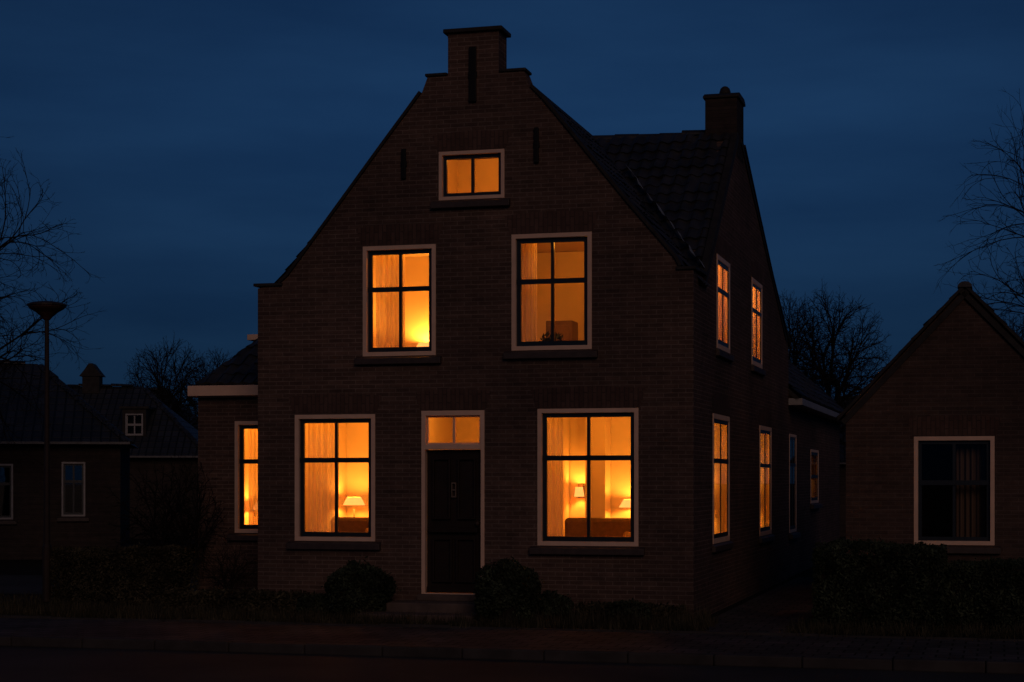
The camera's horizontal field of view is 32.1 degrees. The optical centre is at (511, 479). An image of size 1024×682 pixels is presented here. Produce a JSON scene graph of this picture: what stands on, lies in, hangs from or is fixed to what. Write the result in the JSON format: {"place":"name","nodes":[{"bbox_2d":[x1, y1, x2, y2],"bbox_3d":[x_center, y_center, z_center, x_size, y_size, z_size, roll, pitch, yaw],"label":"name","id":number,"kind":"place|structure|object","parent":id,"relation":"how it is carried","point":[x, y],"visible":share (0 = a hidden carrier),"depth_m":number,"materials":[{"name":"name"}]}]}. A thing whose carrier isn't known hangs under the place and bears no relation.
{"place":"outdoors","nodes":[
{"label":"outdoors","id":0,"kind":"place"},
{"bbox_2d":[0,575,197,593],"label":"side street","id":1,"kind":"structure","parent":0,"point":[15,584],"depth_m":33.96,"materials":[{"name":"grey asphalt"}]},
{"bbox_2d":[343,497,364,516],"bbox_3d":[-2.550,0.675,28.728,0.360,0.790,0.360,0,0,15],"label":"table lamp","id":2,"kind":"object","parent":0,"point":[353,500],"visible":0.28,"depth_m":28.61,"materials":[{"name":"beige fabric"}]},
{"bbox_2d":[0,537,1013,672],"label":"garden ground","id":3,"kind":"structure","parent":0,"point":[20,567],"depth_m":38.05,"materials":[{"name":"soil"}]},
{"bbox_2d":[27,301,66,601],"bbox_3d":[-7.630,-0.465,29.200,0.650,4.930,0.650,0,0,0],"label":"street lamp","id":4,"kind":"object","parent":3,"relation":"on","point":[46,311],"visible":0.98,"depth_m":29.16,"materials":[{"name":"metal"}]},
{"bbox_2d":[0,136,103,470],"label":"bare tree","id":5,"kind":"object","parent":3,"relation":"on","point":[3,245],"visible":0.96,"depth_m":38.45,"materials":[{"name":"brown plant"}]},
{"bbox_2d":[0,360,137,559],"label":"background house","id":6,"kind":"structure","parent":3,"relation":"on","point":[90,446],"depth_m":44.89,"materials":[{"name":"brick"}]},
{"bbox_2d":[0,464,16,524],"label":"window","id":7,"kind":"structure","parent":6,"relation":"in","point":[4,520],"depth_m":44.53,"materials":[{"name":"paint"}]},
{"bbox_2d":[57,462,88,521],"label":"window","id":8,"kind":"structure","parent":6,"relation":"in","point":[65,516],"depth_m":44.81,"materials":[{"name":"paint"}]},
{"bbox_2d":[49,542,199,604],"bbox_3d":[-6.252,1.506,28.736,2.317,1.002,0.893,0,0,15],"label":"hedge","id":9,"kind":"object","parent":3,"relation":"on","point":[99,573],"visible":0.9,"depth_m":28.43,"materials":[{"name":"plant"}]},
{"bbox_2d":[66,363,197,538],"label":"background house","id":10,"kind":"structure","parent":3,"relation":"on","point":[149,424],"depth_m":60.65,"materials":[{"name":"brick"}]},
{"bbox_2d":[125,414,142,435],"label":"window","id":11,"kind":"structure","parent":10,"relation":"in","point":[126,415],"depth_m":60.67,"materials":[{"name":"wood"}]},
{"bbox_2d":[105,460,197,556],"bbox_3d":[-5.834,0.921,29.594,1.887,2.498,1.896,0,0,-10],"label":"bare shrub","id":12,"kind":"object","parent":3,"relation":"on","point":[164,540],"visible":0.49,"depth_m":29.62,"materials":[{"name":"brown plant"}]},
{"bbox_2d":[123,332,208,428],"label":"bare tree","id":13,"kind":"object","parent":3,"relation":"on","point":[160,387],"visible":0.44,"depth_m":69.70,"materials":[{"name":"brown plant"}]},
{"bbox_2d":[150,388,197,429],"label":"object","id":14,"kind":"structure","parent":3,"relation":"on","point":[154,394],"depth_m":76.89,"materials":[{"name":"plant"}]},
{"bbox_2d":[134,451,231,590],"bbox_3d":[-5.329,0.849,28.864,1.551,2.665,1.544,0,0,-10],"label":"bare shrub","id":15,"kind":"object","parent":3,"relation":"on","point":[182,538],"visible":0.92,"depth_m":28.76,"materials":[{"name":"brown plant"}]},
{"bbox_2d":[167,346,231,417],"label":"bare tree","id":16,"kind":"object","parent":3,"relation":"on","point":[219,360],"visible":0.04,"depth_m":83.72,"materials":[{"name":"brown plant"}]},
{"bbox_2d":[192,544,257,589],"bbox_3d":[-4.414,1.538,28.161,1.206,1.071,1.201,0,0,-20],"label":"bare shrub","id":17,"kind":"object","parent":3,"relation":"on","point":[224,580],"visible":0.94,"depth_m":28.13,"materials":[{"name":"brown plant"}]},
{"bbox_2d":[158,584,326,614],"bbox_3d":[-3.964,1.796,26.511,2.731,0.456,0.498,0,0,15],"label":"hedge","id":18,"kind":"object","parent":3,"relation":"on","point":[253,598],"visible":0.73,"depth_m":26.43,"materials":[{"name":"plant"}]},
{"bbox_2d":[321,555,400,617],"bbox_3d":[-2.173,1.547,25.635,1.170,0.928,1.082,0,0,15],"label":"bush","id":19,"kind":"object","parent":3,"relation":"on","point":[352,585],"visible":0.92,"depth_m":25.37,"materials":[{"name":"green plant"}]},
{"bbox_2d":[471,556,544,624],"bbox_3d":[-0.041,1.534,24.767,1.053,0.955,1.070,0,0,15],"label":"bush","id":20,"kind":"object","parent":3,"relation":"on","point":[507,585],"visible":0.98,"depth_m":24.45,"materials":[{"name":"green plant"}]},
{"bbox_2d":[0,591,1023,640],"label":"grass","id":21,"kind":"structure","parent":3,"relation":"on","point":[689,622],"depth_m":24.45,"materials":[{"name":"green plant"}]},
{"bbox_2d":[188,25,843,623],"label":"house","id":22,"kind":"structure","parent":3,"relation":"on","point":[484,163],"depth_m":26.14,"materials":[{"name":"brick"}]},
{"bbox_2d":[227,421,257,540],"bbox_3d":[-3.997,0.019,28.895,1.264,1.943,0.240,0,0,15],"label":"window","id":23,"kind":"structure","parent":22,"relation":"in","point":[243,532],"depth_m":28.99,"materials":[{"name":"paint"}]},
{"bbox_2d":[248,429,257,524],"bbox_3d":[-4.258,0.225,29.308,0.201,2.650,0.075,0,0,19],"label":"curtain","id":24,"kind":"object","parent":22,"relation":"hanging from","point":[252,479],"visible":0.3,"depth_m":29.32,"materials":[{"name":"fabric"}]},
{"bbox_2d":[308,423,334,531],"bbox_3d":[-2.846,0.225,26.850,0.480,2.650,0.080,0,0,15],"label":"curtain","id":25,"kind":"object","parent":22,"relation":"hanging from","point":[321,487],"visible":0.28,"depth_m":26.85,"materials":[{"name":"fabric"}]},
{"bbox_2d":[286,414,380,549],"bbox_3d":[-2.629,0.034,26.449,1.466,2.002,0.240,0,0,15],"label":"window","id":26,"kind":"structure","parent":22,"relation":"in","point":[303,540],"depth_m":26.47,"materials":[{"name":"paint"}]},
{"bbox_2d":[339,517,367,531],"bbox_3d":[-2.276,1.105,27.813,1.470,1.020,0.820,0,0,15],"label":"sofa","id":27,"kind":"object","parent":22,"relation":"on","point":[353,524],"visible":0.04,"depth_m":28.12,"materials":[{"name":"fabric"}]},
{"bbox_2d":[376,255,404,347],"bbox_3d":[-1.819,-2.590,26.567,0.450,1.980,0.077,0,0,15],"label":"curtain","id":28,"kind":"object","parent":22,"relation":"hanging from","point":[387,308],"visible":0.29,"depth_m":26.57,"materials":[{"name":"fabric"}]},
{"bbox_2d":[354,244,441,364],"bbox_3d":[-1.656,-2.569,26.182,1.326,1.747,0.240,0,0,15],"label":"window","id":29,"kind":"structure","parent":22,"relation":"in","point":[401,355],"depth_m":26.19,"materials":[{"name":"paint"}]},
{"bbox_2d":[427,415,479,443],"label":"window","id":30,"kind":"structure","parent":22,"relation":"in","point":[428,417],"depth_m":26.00,"materials":[{"name":"beige paint"}]},
{"bbox_2d":[427,450,480,592],"bbox_3d":[-0.845,0.607,26.002,0.841,2.086,0.140,0,0,15],"label":"door","id":31,"kind":"structure","parent":22,"relation":"in","point":[453,476],"depth_m":26.00,"materials":[{"name":"paint"}]},
{"bbox_2d":[430,149,509,208],"bbox_3d":[-0.586,-4.366,25.889,1.190,0.832,0.240,0,0,15],"label":"window","id":32,"kind":"structure","parent":22,"relation":"in","point":[483,199],"depth_m":25.86,"materials":[{"name":"paint"}]},
{"bbox_2d":[522,243,536,341],"bbox_3d":[0.260,-2.590,25.999,0.220,1.980,0.075,0,0,15],"label":"curtain","id":33,"kind":"object","parent":22,"relation":"hanging from","point":[529,295],"visible":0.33,"depth_m":26.00,"materials":[{"name":"fabric"}]},
{"bbox_2d":[503,232,597,358],"bbox_3d":[0.568,-2.637,25.573,1.382,1.799,0.240,0,0,15],"label":"window","id":34,"kind":"structure","parent":22,"relation":"in","point":[519,349],"depth_m":25.58,"materials":[{"name":"paint"}]},
{"bbox_2d":[540,330,562,340],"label":"potted plant","id":35,"kind":"object","parent":22,"relation":"on","point":[557,336],"visible":0.17,"depth_m":26.13,"materials":[{"name":"green plant"}]},
{"bbox_2d":[548,418,562,535],"bbox_3d":[0.637,0.225,25.898,0.219,2.650,0.074,0,0,18],"label":"curtain","id":36,"kind":"object","parent":22,"relation":"hanging from","point":[555,481],"visible":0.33,"depth_m":25.89,"materials":[{"name":"fabric"}]},
{"bbox_2d":[546,320,577,340],"bbox_3d":[0.775,-2.010,27.655,0.420,0.890,0.415,0,0,15],"label":"cabinet","id":37,"kind":"object","parent":22,"relation":"in","point":[567,330],"visible":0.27,"depth_m":27.45,"materials":[{"name":"brown wood"}]},
{"bbox_2d":[574,485,583,497],"bbox_3d":[1.115,0.190,29.311,0.170,0.220,0.230,0,0,15],"label":"wall lamp","id":38,"kind":"object","parent":22,"relation":"attached to","point":[579,491],"visible":1,"depth_m":29.23,"materials":[{"name":"beige fabric"}]},
{"bbox_2d":[529,408,644,555],"bbox_3d":[1.084,0.026,25.431,1.672,2.087,0.240,0,0,15],"label":"window","id":39,"kind":"structure","parent":22,"relation":"in","point":[555,545],"depth_m":25.45,"materials":[{"name":"paint"}]},
{"bbox_2d":[565,518,630,536],"bbox_3d":[1.442,1.115,28.351,1.440,1.000,0.820,0,0,15],"label":"sofa","id":40,"kind":"object","parent":22,"relation":"on","point":[610,527],"visible":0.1,"depth_m":28.60,"materials":[{"name":"fabric"}]},
{"bbox_2d":[714,423,724,533],"bbox_3d":[3.166,-0.010,27.526,0.039,1.780,1.500,0,0,15],"label":"curtain","id":41,"kind":"object","parent":22,"relation":"hanging from","point":[716,479],"visible":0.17,"depth_m":27.64,"materials":[{"name":"fabric"}]},
{"bbox_2d":[718,265,724,341],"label":"curtain","id":42,"kind":"object","parent":22,"relation":"hanging from","point":[719,304],"visible":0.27,"depth_m":27.91,"materials":[{"name":"fabric"}]},
{"bbox_2d":[712,413,733,552],"bbox_3d":[3.246,0.046,27.499,0.090,2.087,1.890,0,0,15],"label":"window","id":43,"kind":"structure","parent":22,"relation":"in","point":[719,419],"depth_m":27.57,"materials":[{"name":"paint"}]},
{"bbox_2d":[716,254,733,361],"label":"window","id":44,"kind":"structure","parent":22,"relation":"in","point":[724,352],"depth_m":27.75,"materials":[{"name":"paint"}]},
{"bbox_2d":[753,287,757,358],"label":"curtain","id":45,"kind":"object","parent":22,"relation":"hanging from","point":[754,323],"visible":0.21,"depth_m":31.74,"materials":[{"name":"fabric"}]},
{"bbox_2d":[751,277,765,375],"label":"window","id":46,"kind":"structure","parent":22,"relation":"in","point":[757,365],"depth_m":31.69,"materials":[{"name":"paint"}]},
{"bbox_2d":[761,433,767,527],"bbox_3d":[4.592,0.015,32.735,0.039,1.830,1.500,0,0,15],"label":"curtain","id":47,"kind":"object","parent":22,"relation":"hanging from","point":[762,481],"visible":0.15,"depth_m":32.86,"materials":[{"name":"fabric"}]},
{"bbox_2d":[759,425,774,542],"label":"window","id":48,"kind":"structure","parent":22,"relation":"in","point":[765,430],"depth_m":32.73,"materials":[{"name":"paint"}]},
{"bbox_2d":[789,434,800,538],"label":"window","id":49,"kind":"structure","parent":22,"relation":"in","point":[792,438],"depth_m":37.19,"materials":[{"name":"paint"}]},
{"bbox_2d":[810,449,821,508],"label":"window","id":50,"kind":"structure","parent":22,"relation":"in","point":[814,453],"depth_m":41.62,"materials":[{"name":"paint"}]},
{"bbox_2d":[533,590,574,619],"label":"bush","id":51,"kind":"object","parent":3,"relation":"on","point":[551,601],"visible":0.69,"depth_m":24.85,"materials":[{"name":"green plant"}]},
{"bbox_2d":[605,598,652,623],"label":"bush","id":52,"kind":"object","parent":3,"relation":"on","point":[626,605],"visible":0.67,"depth_m":24.32,"materials":[{"name":"green plant"}]},
{"bbox_2d":[575,600,686,621],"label":"hedge","id":53,"kind":"object","parent":3,"relation":"on","point":[656,607],"visible":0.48,"depth_m":24.94,"materials":[{"name":"plant"}]},
{"bbox_2d":[779,289,836,394],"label":"bare tree","id":54,"kind":"object","parent":3,"relation":"on","point":[789,314],"visible":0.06,"depth_m":65.69,"materials":[{"name":"brown plant"}]},
{"bbox_2d":[787,276,890,466],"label":"bare tree","id":55,"kind":"object","parent":3,"relation":"on","point":[830,378],"visible":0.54,"depth_m":59.55,"materials":[{"name":"brown plant"}]},
{"bbox_2d":[836,396,855,536],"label":"downspout","id":56,"kind":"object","parent":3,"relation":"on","point":[842,499],"depth_m":62.55,"materials":[{"name":"paint"}]},
{"bbox_2d":[810,536,947,631],"bbox_3d":[4.966,1.380,23.992,1.772,1.261,1.432,0,0,15],"label":"hedge","id":57,"kind":"object","parent":3,"relation":"on","point":[889,584],"visible":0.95,"depth_m":23.48,"materials":[{"name":"plant"}]},
{"bbox_2d":[836,281,1023,609],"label":"neighbour house","id":58,"kind":"structure","parent":3,"relation":"on","point":[948,377],"depth_m":26.65,"materials":[{"name":"brick"}]},
{"bbox_2d":[914,436,1000,553],"bbox_3d":[6.602,0.227,26.606,1.366,1.747,0.240,0,0,15],"label":"window","id":59,"kind":"structure","parent":58,"relation":"in","point":[918,441],"depth_m":26.58,"materials":[{"name":"paint"}]},
{"bbox_2d":[956,444,985,536],"bbox_3d":[6.920,0.150,26.830,0.430,1.700,0.081,0,0,15],"label":"curtain","id":60,"kind":"object","parent":58,"relation":"hanging from","point":[970,499],"visible":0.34,"depth_m":26.83,"materials":[{"name":"grey fabric"}]},
{"bbox_2d":[933,89,1023,340],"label":"bare tree","id":61,"kind":"object","parent":3,"relation":"on","point":[1019,294],"visible":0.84,"depth_m":38.48,"materials":[{"name":"brown plant"}]},
{"bbox_2d":[941,556,1023,632],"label":"hedge","id":62,"kind":"object","parent":3,"relation":"on","point":[980,590],"visible":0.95,"depth_m":23.21,"materials":[{"name":"plant"}]},
{"bbox_2d":[1000,312,1023,339],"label":"bare tree","id":63,"kind":"object","parent":3,"relation":"on","point":[1012,328],"visible":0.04,"depth_m":59.92,"materials":[{"name":"brown plant"}]},
{"bbox_2d":[0,646,1023,681],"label":"road","id":64,"kind":"structure","parent":0,"point":[36,664],"depth_m":19.77,"materials":[{"name":"grey asphalt"}]},
{"bbox_2d":[0,618,1023,660],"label":"pavement","id":65,"kind":"structure","parent":0,"point":[864,647],"depth_m":22.41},
{"bbox_2d":[0,0,1023,411],"label":"sky","id":66,"kind":"structure","parent":0,"point":[194,149],"materials":[{"name":"blue"}]},
{"bbox_2d":[619,499,630,517],"bbox_3d":[1.935,0.695,28.900,0.400,0.750,0.400,0,0,15],"label":"table lamp","id":67,"kind":"object","parent":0,"point":[625,503],"visible":0.15,"depth_m":28.77,"materials":[{"name":"beige fabric"}]},
{"bbox_2d":[688,577,819,632],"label":"path","id":68,"kind":"structure","parent":0,"point":[771,610],"depth_m":27.00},
{"label":"ground","id":69,"kind":"structure","parent":0,"visible":0},
{"bbox_2d":[0,635,1023,673],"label":"kerb","id":70,"kind":"structure","parent":69,"relation":"on","point":[857,663],"depth_m":20.87,"materials":[{"name":"concrete"}]},
{"bbox_3d":[-1.386,-1.655,28.586,0.360,0.300,0.360,0,0,15],"label":"side table","id":71,"kind":"object","parent":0,"visible":0},
{"bbox_2d":[417,342,428,346],"bbox_3d":[-1.375,-2.005,28.624,0.400,0.390,0.400,0,0,15],"label":"table lamp","id":72,"kind":"object","parent":71,"relation":"on","point":[423,344],"visible":0.12,"depth_m":28.49,"materials":[{"name":"beige fabric"}]}
]}

